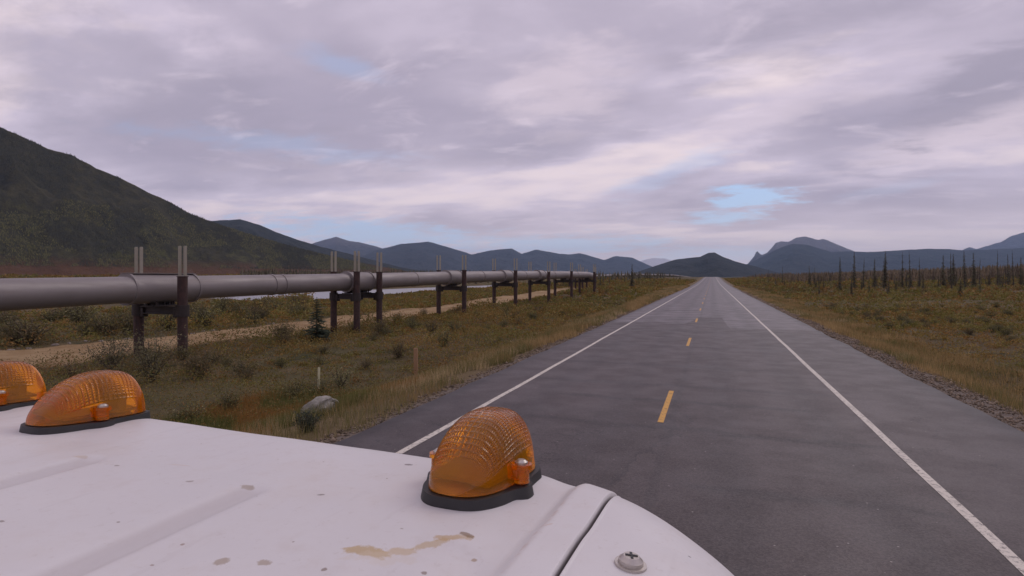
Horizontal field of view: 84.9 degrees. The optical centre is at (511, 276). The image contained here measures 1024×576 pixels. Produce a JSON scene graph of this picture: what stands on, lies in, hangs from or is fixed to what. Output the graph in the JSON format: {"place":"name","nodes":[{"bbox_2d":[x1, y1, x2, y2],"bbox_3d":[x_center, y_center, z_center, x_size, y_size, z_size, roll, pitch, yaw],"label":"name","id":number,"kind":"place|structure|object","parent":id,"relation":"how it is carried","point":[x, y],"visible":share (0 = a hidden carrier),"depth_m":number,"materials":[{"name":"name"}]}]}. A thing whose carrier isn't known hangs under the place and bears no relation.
{"place":"outdoors","nodes":[
{"label":"outdoors","id":0,"kind":"place"},
{"bbox_2d":[0,128,406,274],"bbox_3d":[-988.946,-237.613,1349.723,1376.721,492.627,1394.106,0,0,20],"label":"hill","id":1,"kind":"structure","parent":0,"point":[21,193],"depth_m":1227.63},
{"bbox_2d":[0,127,401,269],"bbox_3d":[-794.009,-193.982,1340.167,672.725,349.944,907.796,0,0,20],"label":"hillside forest","id":2,"kind":"object","parent":1,"relation":"on","point":[317,264],"visible":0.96,"depth_m":1233.39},
{"bbox_2d":[150,368,444,433],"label":"grass","id":3,"kind":"structure","parent":0,"point":[246,400],"depth_m":15.17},
{"bbox_2d":[212,219,425,271],"bbox_3d":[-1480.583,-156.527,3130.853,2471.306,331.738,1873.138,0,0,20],"label":"mountain","id":4,"kind":"structure","parent":0,"point":[252,228],"depth_m":3095.21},
{"bbox_2d":[312,237,382,256],"bbox_3d":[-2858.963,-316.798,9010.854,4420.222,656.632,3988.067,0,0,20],"label":"mountain","id":5,"kind":"structure","parent":0,"point":[341,245],"depth_m":8720.70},
{"bbox_2d":[219,285,491,299],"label":"river","id":6,"kind":"structure","parent":0,"point":[324,295],"depth_m":153.38,"materials":[{"name":"grey liquid"}]},
{"bbox_2d":[362,242,651,274],"bbox_3d":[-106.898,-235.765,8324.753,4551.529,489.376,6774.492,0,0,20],"label":"mountain","id":7,"kind":"structure","parent":0,"point":[421,256],"depth_m":7355.02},
{"bbox_2d":[0,275,1023,443],"bbox_3d":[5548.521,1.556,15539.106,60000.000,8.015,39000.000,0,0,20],"label":"ground","id":8,"kind":"structure","parent":0,"point":[25,354],"depth_m":27.15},
{"bbox_2d":[0,317,38,334],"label":"willow shrub","id":9,"kind":"object","parent":8,"relation":"on","point":[12,325],"visible":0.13,"depth_m":37.19,"materials":[{"name":"green plant"}]},
{"bbox_2d":[0,317,42,346],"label":"willow shrub","id":10,"kind":"object","parent":8,"relation":"on","point":[7,334],"visible":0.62,"depth_m":31.77,"materials":[{"name":"green plant"}]},
{"bbox_2d":[0,314,61,344],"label":"willow shrub","id":11,"kind":"object","parent":8,"relation":"on","point":[27,329],"visible":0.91,"depth_m":32.00,"materials":[{"name":"green plant"}]},
{"bbox_2d":[32,308,61,321],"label":"willow shrub","id":12,"kind":"object","parent":8,"relation":"on","point":[54,315],"visible":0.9,"depth_m":49.02,"materials":[{"name":"green plant"}]},
{"bbox_2d":[47,307,84,318],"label":"willow shrub","id":13,"kind":"object","parent":8,"relation":"on","point":[63,314],"visible":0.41,"depth_m":50.01,"materials":[{"name":"green plant"}]},
{"bbox_2d":[52,361,91,380],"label":"willow shrub","id":14,"kind":"object","parent":8,"relation":"on","point":[70,370],"visible":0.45,"depth_m":20.89,"materials":[{"name":"green plant"}]},
{"bbox_2d":[50,305,96,316],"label":"willow shrub","id":15,"kind":"object","parent":8,"relation":"on","point":[66,312],"visible":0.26,"depth_m":50.67,"materials":[{"name":"green plant"}]},
{"bbox_2d":[58,306,103,325],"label":"willow shrub","id":16,"kind":"object","parent":8,"relation":"on","point":[79,318],"visible":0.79,"depth_m":44.25,"materials":[{"name":"green plant"}]},
{"bbox_2d":[67,316,103,335],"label":"willow shrub","id":17,"kind":"object","parent":8,"relation":"on","point":[85,328],"visible":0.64,"depth_m":37.60,"materials":[{"name":"green plant"}]},
{"bbox_2d":[78,310,113,334],"bbox_3d":[-27.983,3.115,38.317,2.262,1.806,2.506,0,0,9],"label":"willow shrub","id":18,"kind":"object","parent":8,"relation":"on","point":[96,323],"visible":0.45,"depth_m":37.97,"materials":[{"name":"green plant"}]},
{"bbox_2d":[88,315,125,335],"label":"willow shrub","id":19,"kind":"object","parent":8,"relation":"on","point":[108,327],"visible":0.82,"depth_m":37.47,"materials":[{"name":"green plant"}]},
{"bbox_2d":[79,328,140,369],"bbox_3d":[-16.227,2.937,22.721,2.276,2.018,2.274,0,0,20],"label":"willow shrub","id":20,"kind":"object","parent":8,"relation":"on","point":[111,357],"visible":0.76,"depth_m":22.57,"materials":[{"name":"green plant"}]},
{"bbox_2d":[99,309,128,320],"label":"willow shrub","id":21,"kind":"object","parent":8,"relation":"on","point":[116,314],"visible":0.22,"depth_m":47.23,"materials":[{"name":"green plant"}]},
{"bbox_2d":[100,359,134,372],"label":"willow shrub","id":22,"kind":"object","parent":8,"relation":"on","point":[107,368],"visible":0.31,"depth_m":21.36,"materials":[{"name":"green plant"}]},
{"bbox_2d":[109,308,152,333],"bbox_3d":[-26.205,2.930,38.324,2.512,2.081,2.705,0,0,-21],"label":"willow shrub","id":23,"kind":"object","parent":8,"relation":"on","point":[127,322],"visible":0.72,"depth_m":37.98,"materials":[{"name":"green plant"}]},
{"bbox_2d":[107,321,188,383],"bbox_3d":[-13.570,2.835,20.892,2.655,2.359,2.655,0,0,20],"label":"willow shrub","id":24,"kind":"object","parent":8,"relation":"on","point":[147,358],"visible":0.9,"depth_m":20.82,"materials":[{"name":"green plant"}]},
{"bbox_2d":[118,246,202,357],"bbox_3d":[-17.363,1.431,27.649,3.450,5.863,3.700,0,0,18],"label":"pipeline support","id":25,"kind":"object","parent":8,"relation":"on","point":[167,291],"visible":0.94,"depth_m":27.20,"materials":[{"name":"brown metal"}]},
{"bbox_2d":[0,271,687,310],"bbox_3d":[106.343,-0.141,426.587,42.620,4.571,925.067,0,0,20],"label":"pipeline","id":26,"kind":"object","parent":25,"relation":"on","point":[26,293],"visible":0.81,"depth_m":30.03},
{"bbox_2d":[149,314,191,329],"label":"willow shrub","id":27,"kind":"object","parent":8,"relation":"on","point":[170,319],"visible":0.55,"depth_m":40.99,"materials":[{"name":"green plant"}]},
{"bbox_2d":[172,346,191,359],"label":"willow shrub","id":28,"kind":"object","parent":8,"relation":"on","point":[181,352],"visible":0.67,"depth_m":26.37,"materials":[{"name":"green plant"}]},
{"bbox_2d":[167,403,209,422],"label":"willow shrub","id":29,"kind":"object","parent":8,"relation":"on","point":[188,413],"visible":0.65,"depth_m":15.06,"materials":[{"name":"green plant"}]},
{"bbox_2d":[164,344,235,380],"bbox_3d":[-12.022,3.233,21.607,2.037,1.543,2.251,0,0,20],"label":"willow shrub","id":30,"kind":"object","parent":8,"relation":"on","point":[192,363],"visible":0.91,"depth_m":21.37,"materials":[{"name":"green plant"}]},
{"bbox_2d":[189,302,222,325],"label":"willow shrub","id":31,"kind":"object","parent":8,"relation":"on","point":[204,314],"visible":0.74,"depth_m":43.74,"materials":[{"name":"green plant"}]},
{"bbox_2d":[210,297,230,313],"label":"willow shrub","id":32,"kind":"object","parent":8,"relation":"on","point":[222,305],"visible":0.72,"depth_m":59.82,"materials":[{"name":"green plant"}]},
{"bbox_2d":[217,357,234,366],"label":"willow shrub","id":33,"kind":"object","parent":8,"relation":"on","point":[226,361],"visible":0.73,"depth_m":24.90,"materials":[{"name":"green plant"}]},
{"bbox_2d":[213,389,243,409],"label":"willow shrub","id":34,"kind":"object","parent":8,"relation":"on","point":[230,401],"visible":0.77,"depth_m":16.26,"materials":[{"name":"green plant"}]},
{"bbox_2d":[224,301,249,317],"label":"willow shrub","id":35,"kind":"object","parent":8,"relation":"on","point":[236,307],"visible":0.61,"depth_m":52.99,"materials":[{"name":"green plant"}]},
{"bbox_2d":[221,357,261,375],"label":"willow shrub","id":36,"kind":"object","parent":8,"relation":"on","point":[241,367],"visible":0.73,"depth_m":22.76,"materials":[{"name":"green plant"}]},
{"bbox_2d":[232,367,255,379],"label":"willow shrub","id":37,"kind":"object","parent":8,"relation":"on","point":[246,375],"visible":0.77,"depth_m":21.63,"materials":[{"name":"green plant"}]},
{"bbox_2d":[239,309,266,322],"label":"willow shrub","id":38,"kind":"object","parent":8,"relation":"on","point":[251,317],"visible":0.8,"depth_m":47.39,"materials":[{"name":"green plant"}]},
{"bbox_2d":[245,301,271,319],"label":"willow shrub","id":39,"kind":"object","parent":8,"relation":"on","point":[256,308],"visible":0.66,"depth_m":49.85,"materials":[{"name":"green plant"}]},
{"bbox_2d":[248,296,273,304],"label":"willow shrub","id":40,"kind":"object","parent":8,"relation":"on","point":[261,300],"visible":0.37,"depth_m":69.60,"materials":[{"name":"green plant"}]},
{"bbox_2d":[272,356,288,366],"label":"willow shrub","id":41,"kind":"object","parent":8,"relation":"on","point":[279,363],"visible":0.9,"depth_m":24.40,"materials":[{"name":"green plant"}]},
{"bbox_2d":[262,317,299,340],"bbox_3d":[-13.549,3.008,33.219,1.936,1.891,2.309,0,0,20],"label":"willow shrub","id":42,"kind":"object","parent":8,"relation":"on","point":[281,329],"visible":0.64,"depth_m":33.10,"materials":[{"name":"green plant"}]},
{"bbox_2d":[277,331,293,343],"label":"willow shrub","id":43,"kind":"object","parent":8,"relation":"on","point":[284,337],"visible":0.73,"depth_m":31.48,"materials":[{"name":"green plant"}]},
{"bbox_2d":[276,379,314,398],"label":"willow shrub","id":44,"kind":"object","parent":8,"relation":"on","point":[294,388],"visible":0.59,"depth_m":17.95,"materials":[{"name":"green plant"}]},
{"bbox_2d":[291,407,330,433],"bbox_3d":[-3.758,2.625,10.259,0.770,0.509,0.649,0,0,20],"label":"round shrub","id":45,"kind":"object","parent":8,"relation":"on","point":[309,418],"visible":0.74,"depth_m":10.18,"materials":[{"name":"green plant"}]},
{"bbox_2d":[302,297,332,341],"bbox_3d":[-11.721,2.593,33.795,1.838,2.756,1.770,0,0,20],"label":"spruce","id":46,"kind":"object","parent":8,"relation":"on","point":[321,332],"visible":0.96,"depth_m":33.64,"materials":[{"name":"green plant"}]},
{"bbox_2d":[311,355,325,362],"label":"willow shrub","id":47,"kind":"object","parent":8,"relation":"on","point":[321,360],"visible":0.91,"depth_m":25.34,"materials":[{"name":"green plant"}]},
{"bbox_2d":[304,378,332,395],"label":"willow shrub","id":48,"kind":"object","parent":8,"relation":"on","point":[323,385],"visible":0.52,"depth_m":18.86,"materials":[{"name":"green plant"}]},
{"bbox_2d":[317,367,319,388],"bbox_3d":[-6.648,3.768,19.250,0.070,1.300,0.042,1,0,2],"label":"marker stake","id":49,"kind":"object","parent":8,"relation":"on","point":[318,384],"visible":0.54,"depth_m":19.23,"materials":[{"name":"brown wood"}]},
{"bbox_2d":[299,395,338,414],"bbox_3d":[-4.509,3.095,12.997,0.957,0.647,0.738,0,0,-3],"label":"boulder","id":50,"kind":"object","parent":8,"relation":"on","point":[325,400],"visible":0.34,"depth_m":12.79,"materials":[{"name":"stone"}]},
{"bbox_2d":[313,345,331,353],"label":"willow shrub","id":51,"kind":"object","parent":8,"relation":"on","point":[325,348],"visible":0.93,"depth_m":28.40,"materials":[{"name":"green plant"}]},
{"bbox_2d":[320,362,358,386],"bbox_3d":[-6.280,3.621,20.497,1.293,0.933,1.243,0,0,-33],"label":"pale shrub","id":52,"kind":"object","parent":8,"relation":"on","point":[342,380],"visible":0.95,"depth_m":20.39,"materials":[{"name":"green plant"}]},
{"bbox_2d":[329,251,382,332],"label":"pipeline support","id":53,"kind":"object","parent":8,"relation":"on","point":[363,283],"visible":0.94,"depth_m":40.78,"materials":[{"name":"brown metal"}]},
{"bbox_2d":[358,356,374,368],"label":"willow shrub","id":54,"kind":"object","parent":8,"relation":"on","point":[367,363],"visible":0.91,"depth_m":24.04,"materials":[{"name":"green plant"}]},
{"bbox_2d":[362,319,390,333],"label":"willow shrub","id":55,"kind":"object","parent":8,"relation":"on","point":[381,325],"visible":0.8,"depth_m":37.60,"materials":[{"name":"green plant"}]},
{"bbox_2d":[376,327,395,333],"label":"willow shrub","id":56,"kind":"object","parent":8,"relation":"on","point":[385,331],"visible":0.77,"depth_m":36.97,"materials":[{"name":"green plant"}]},
{"bbox_2d":[387,341,411,357],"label":"willow shrub","id":57,"kind":"object","parent":8,"relation":"on","point":[397,351],"visible":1,"depth_m":26.35,"materials":[{"name":"green plant"}]},
{"bbox_2d":[405,318,417,328],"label":"willow shrub","id":58,"kind":"object","parent":8,"relation":"on","point":[411,326],"visible":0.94,"depth_m":42.69,"materials":[{"name":"green plant"}]},
{"bbox_2d":[414,348,417,375],"bbox_3d":[-3.776,3.578,22.000,0.150,1.550,0.090,-1,0,2],"label":"wooden post","id":59,"kind":"object","parent":8,"relation":"on","point":[415,359],"visible":0.56,"depth_m":21.95,"materials":[{"name":"brown wood"}]},
{"bbox_2d":[421,319,441,331],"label":"willow shrub","id":60,"kind":"object","parent":8,"relation":"on","point":[431,325],"visible":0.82,"depth_m":37.75,"materials":[{"name":"green plant"}]},
{"bbox_2d":[434,329,455,345],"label":"willow shrub","id":61,"kind":"object","parent":8,"relation":"on","point":[445,339],"visible":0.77,"depth_m":31.06,"materials":[{"name":"green plant"}]},
{"bbox_2d":[436,255,466,313],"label":"pipeline support","id":62,"kind":"object","parent":8,"relation":"on","point":[458,277],"visible":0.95,"depth_m":55.69,"materials":[{"name":"brown metal"}]},
{"bbox_2d":[446,320,463,331],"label":"willow shrub","id":63,"kind":"object","parent":8,"relation":"on","point":[452,327],"visible":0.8,"depth_m":38.51,"materials":[{"name":"green plant"}]},
{"bbox_2d":[226,284,689,440],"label":"grass","id":64,"kind":"structure","parent":8,"relation":"on","point":[504,354],"depth_m":16.15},
{"bbox_2d":[240,268,691,283],"bbox_3d":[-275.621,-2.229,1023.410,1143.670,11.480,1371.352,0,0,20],"label":"spruce wood","id":65,"kind":"object","parent":8,"relation":"on","point":[305,271],"visible":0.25,"depth_m":334.36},
{"bbox_2d":[314,291,678,443],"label":"gravel","id":66,"kind":"structure","parent":8,"relation":"on","point":[333,439],"depth_m":14.46,"materials":[{"name":"gravel"}]},
{"bbox_2d":[492,258,517,305],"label":"pipeline support","id":67,"kind":"object","parent":8,"relation":"on","point":[510,275],"visible":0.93,"depth_m":68.26,"materials":[{"name":"brown metal"}]},
{"bbox_2d":[0,272,1023,430],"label":"brush","id":68,"kind":"object","parent":8,"relation":"on","point":[797,291],"visible":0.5,"depth_m":45.40,"materials":[{"name":"green plant"}]},
{"bbox_2d":[528,261,550,301],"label":"pipeline support","id":69,"kind":"object","parent":8,"relation":"on","point":[544,275],"visible":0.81,"depth_m":80.17,"materials":[{"name":"brown metal"}]},
{"bbox_2d":[553,262,572,296],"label":"pipeline support","id":70,"kind":"object","parent":8,"relation":"on","point":[555,281],"visible":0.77,"depth_m":93.01,"materials":[{"name":"brown metal"}]},
{"bbox_2d":[578,264,595,292],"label":"pipeline support","id":71,"kind":"object","parent":8,"relation":"on","point":[580,280],"visible":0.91,"depth_m":107.29,"materials":[{"name":"brown metal"}]},
{"bbox_2d":[581,267,596,288],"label":"pipeline support","id":72,"kind":"object","parent":8,"relation":"on","point":[582,278],"visible":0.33,"depth_m":125.43,"materials":[{"name":"brown metal"}]},
{"bbox_2d":[629,265,635,285],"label":"spruce tree","id":73,"kind":"object","parent":8,"relation":"on","point":[632,280],"visible":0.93,"depth_m":149.83,"materials":[{"name":"green plant"}]},
{"bbox_2d":[836,258,842,289],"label":"spruce tree","id":74,"kind":"object","parent":8,"relation":"on","point":[839,281],"visible":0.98,"depth_m":130.00,"materials":[{"name":"green plant"}]},
{"bbox_2d":[850,252,857,288],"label":"spruce tree","id":75,"kind":"object","parent":8,"relation":"on","point":[854,275],"visible":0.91,"depth_m":139.80,"materials":[{"name":"green plant"}]},
{"bbox_2d":[862,265,865,287],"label":"spruce tree","id":76,"kind":"object","parent":8,"relation":"on","point":[863,281],"visible":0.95,"depth_m":149.92,"materials":[{"name":"green plant"}]},
{"bbox_2d":[871,259,877,286],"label":"spruce tree","id":77,"kind":"object","parent":8,"relation":"on","point":[874,279],"visible":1,"depth_m":159.81,"materials":[{"name":"green plant"}]},
{"bbox_2d":[733,286,1023,414],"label":"grass","id":78,"kind":"structure","parent":8,"relation":"on","point":[911,357],"depth_m":22.54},
{"bbox_2d":[741,291,1023,430],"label":"gravel","id":79,"kind":"structure","parent":8,"relation":"on","point":[920,374],"depth_m":15.53,"materials":[{"name":"gravel"}]},
{"bbox_2d":[745,263,1023,282],"bbox_3d":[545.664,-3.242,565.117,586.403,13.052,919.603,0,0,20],"label":"spruce wood","id":80,"kind":"object","parent":8,"relation":"on","point":[933,272],"visible":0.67,"depth_m":260.09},
{"bbox_2d":[880,250,888,287],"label":"spruce tree","id":81,"kind":"object","parent":8,"relation":"on","point":[885,276],"visible":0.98,"depth_m":149.97,"materials":[{"name":"green plant"}]},
{"bbox_2d":[894,312,904,320],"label":"willow shrub","id":82,"kind":"object","parent":8,"relation":"on","point":[901,318],"visible":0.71,"depth_m":44.31,"materials":[{"name":"green plant"}]},
{"bbox_2d":[900,254,904,286],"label":"spruce tree","id":83,"kind":"object","parent":8,"relation":"on","point":[902,282],"visible":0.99,"depth_m":144.90,"materials":[{"name":"green plant"}]},
{"bbox_2d":[903,316,914,324],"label":"willow shrub","id":84,"kind":"object","parent":8,"relation":"on","point":[907,321],"visible":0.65,"depth_m":40.66,"materials":[{"name":"green plant"}]},
{"bbox_2d":[907,255,912,286],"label":"spruce tree","id":85,"kind":"object","parent":8,"relation":"on","point":[909,266],"visible":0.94,"depth_m":140.00,"materials":[{"name":"green plant"}]},
{"bbox_2d":[916,257,921,286],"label":"spruce tree","id":86,"kind":"object","parent":8,"relation":"on","point":[919,280],"visible":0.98,"depth_m":149.94,"materials":[{"name":"green plant"}]},
{"bbox_2d":[938,256,947,288],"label":"spruce tree","id":87,"kind":"object","parent":8,"relation":"on","point":[943,279],"visible":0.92,"depth_m":139.82,"materials":[{"name":"green plant"}]},
{"bbox_2d":[948,255,952,285],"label":"spruce tree","id":88,"kind":"object","parent":8,"relation":"on","point":[950,268],"visible":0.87,"depth_m":149.91,"materials":[{"name":"green plant"}]},
{"bbox_2d":[951,255,956,285],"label":"spruce tree","id":89,"kind":"object","parent":8,"relation":"on","point":[954,279],"visible":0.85,"depth_m":159.85,"materials":[{"name":"green plant"}]},
{"bbox_2d":[944,316,964,323],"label":"willow shrub","id":90,"kind":"object","parent":8,"relation":"on","point":[951,320],"visible":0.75,"depth_m":41.57,"materials":[{"name":"green plant"}]},
{"bbox_2d":[957,279,965,296],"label":"spruce tree","id":91,"kind":"object","parent":8,"relation":"on","point":[959,288],"visible":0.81,"depth_m":84.92,"materials":[{"name":"green plant"}]},
{"bbox_2d":[961,255,968,287],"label":"spruce tree","id":92,"kind":"object","parent":8,"relation":"on","point":[965,283],"visible":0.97,"depth_m":134.96,"materials":[{"name":"green plant"}]},
{"bbox_2d":[959,326,977,334],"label":"willow shrub","id":93,"kind":"object","parent":8,"relation":"on","point":[968,331],"visible":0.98,"depth_m":33.15,"materials":[{"name":"green plant"}]},
{"bbox_2d":[969,253,978,286],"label":"spruce tree","id":94,"kind":"object","parent":8,"relation":"on","point":[974,270],"visible":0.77,"depth_m":140.07,"materials":[{"name":"green plant"}]},
{"bbox_2d":[984,310,1001,317],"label":"willow shrub","id":95,"kind":"object","parent":8,"relation":"on","point":[988,314],"visible":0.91,"depth_m":47.15,"materials":[{"name":"green plant"}]},
{"bbox_2d":[996,251,998,285],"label":"spruce tree","id":96,"kind":"object","parent":8,"relation":"on","point":[997,279],"visible":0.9,"depth_m":130.01,"materials":[{"name":"green plant"}]},
{"bbox_2d":[993,326,1012,336],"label":"willow shrub","id":97,"kind":"object","parent":8,"relation":"on","point":[1007,332],"visible":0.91,"depth_m":31.90,"materials":[{"name":"green plant"}]},
{"bbox_2d":[1006,255,1010,284],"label":"spruce tree","id":98,"kind":"object","parent":8,"relation":"on","point":[1007,280],"visible":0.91,"depth_m":140.06,"materials":[{"name":"green plant"}]},
{"bbox_2d":[1011,253,1015,286],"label":"spruce tree","id":99,"kind":"object","parent":8,"relation":"on","point":[1013,277],"visible":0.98,"depth_m":140.12,"materials":[{"name":"green plant"}]},
{"bbox_2d":[1016,259,1023,288],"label":"spruce tree","id":100,"kind":"object","parent":8,"relation":"on","point":[1020,277],"visible":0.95,"depth_m":129.93,"materials":[{"name":"green plant"}]},
{"bbox_2d":[0,0,1023,263],"label":"sky","id":101,"kind":"structure","parent":0,"point":[640,130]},
{"bbox_2d":[640,258,670,266],"bbox_3d":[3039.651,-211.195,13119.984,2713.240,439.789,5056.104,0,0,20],"label":"mountain","id":102,"kind":"structure","parent":0,"point":[652,262],"depth_m":12653.29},
{"bbox_2d":[334,277,1023,575],"bbox_3d":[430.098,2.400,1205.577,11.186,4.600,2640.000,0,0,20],"label":"road","id":103,"kind":"structure","parent":0,"point":[761,450],"depth_m":9.24,"materials":[{"name":"asphalt"}]},
{"bbox_2d":[0,361,733,575],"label":"truck","id":104,"kind":"object","parent":103,"relation":"on","point":[102,473],"visible":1,"depth_m":0.49,"materials":[{"name":"white paint"}]},
{"bbox_2d":[658,278,710,421],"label":"yellow centre line","id":105,"kind":"object","parent":103,"relation":"on","point":[665,408],"visible":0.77,"depth_m":11.92,"materials":[{"name":"paint"}]},
{"bbox_2d":[396,277,1023,574],"bbox_3d":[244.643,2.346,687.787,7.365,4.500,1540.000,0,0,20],"label":"white edge line","id":106,"kind":"object","parent":103,"relation":"on","point":[1014,559],"visible":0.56,"depth_m":8.74,"materials":[{"name":"paint"}]},
{"bbox_2d":[635,252,779,276],"bbox_3d":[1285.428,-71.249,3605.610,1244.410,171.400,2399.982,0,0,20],"label":"hill","id":107,"kind":"structure","parent":0,"point":[713,264],"depth_m":3236.90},
{"bbox_2d":[749,236,853,262],"bbox_3d":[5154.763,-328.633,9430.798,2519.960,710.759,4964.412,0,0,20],"label":"mountain","id":108,"kind":"structure","parent":0,"point":[824,244],"depth_m":9324.89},
{"bbox_2d":[747,244,1023,273],"bbox_3d":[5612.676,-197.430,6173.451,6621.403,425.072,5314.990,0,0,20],"label":"mountain","id":109,"kind":"structure","parent":0,"point":[795,258],"depth_m":6035.47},
{"bbox_2d":[963,232,1023,249],"bbox_3d":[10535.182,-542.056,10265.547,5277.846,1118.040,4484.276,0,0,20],"label":"mountain","id":110,"kind":"structure","parent":0,"point":[1014,241],"depth_m":10257.71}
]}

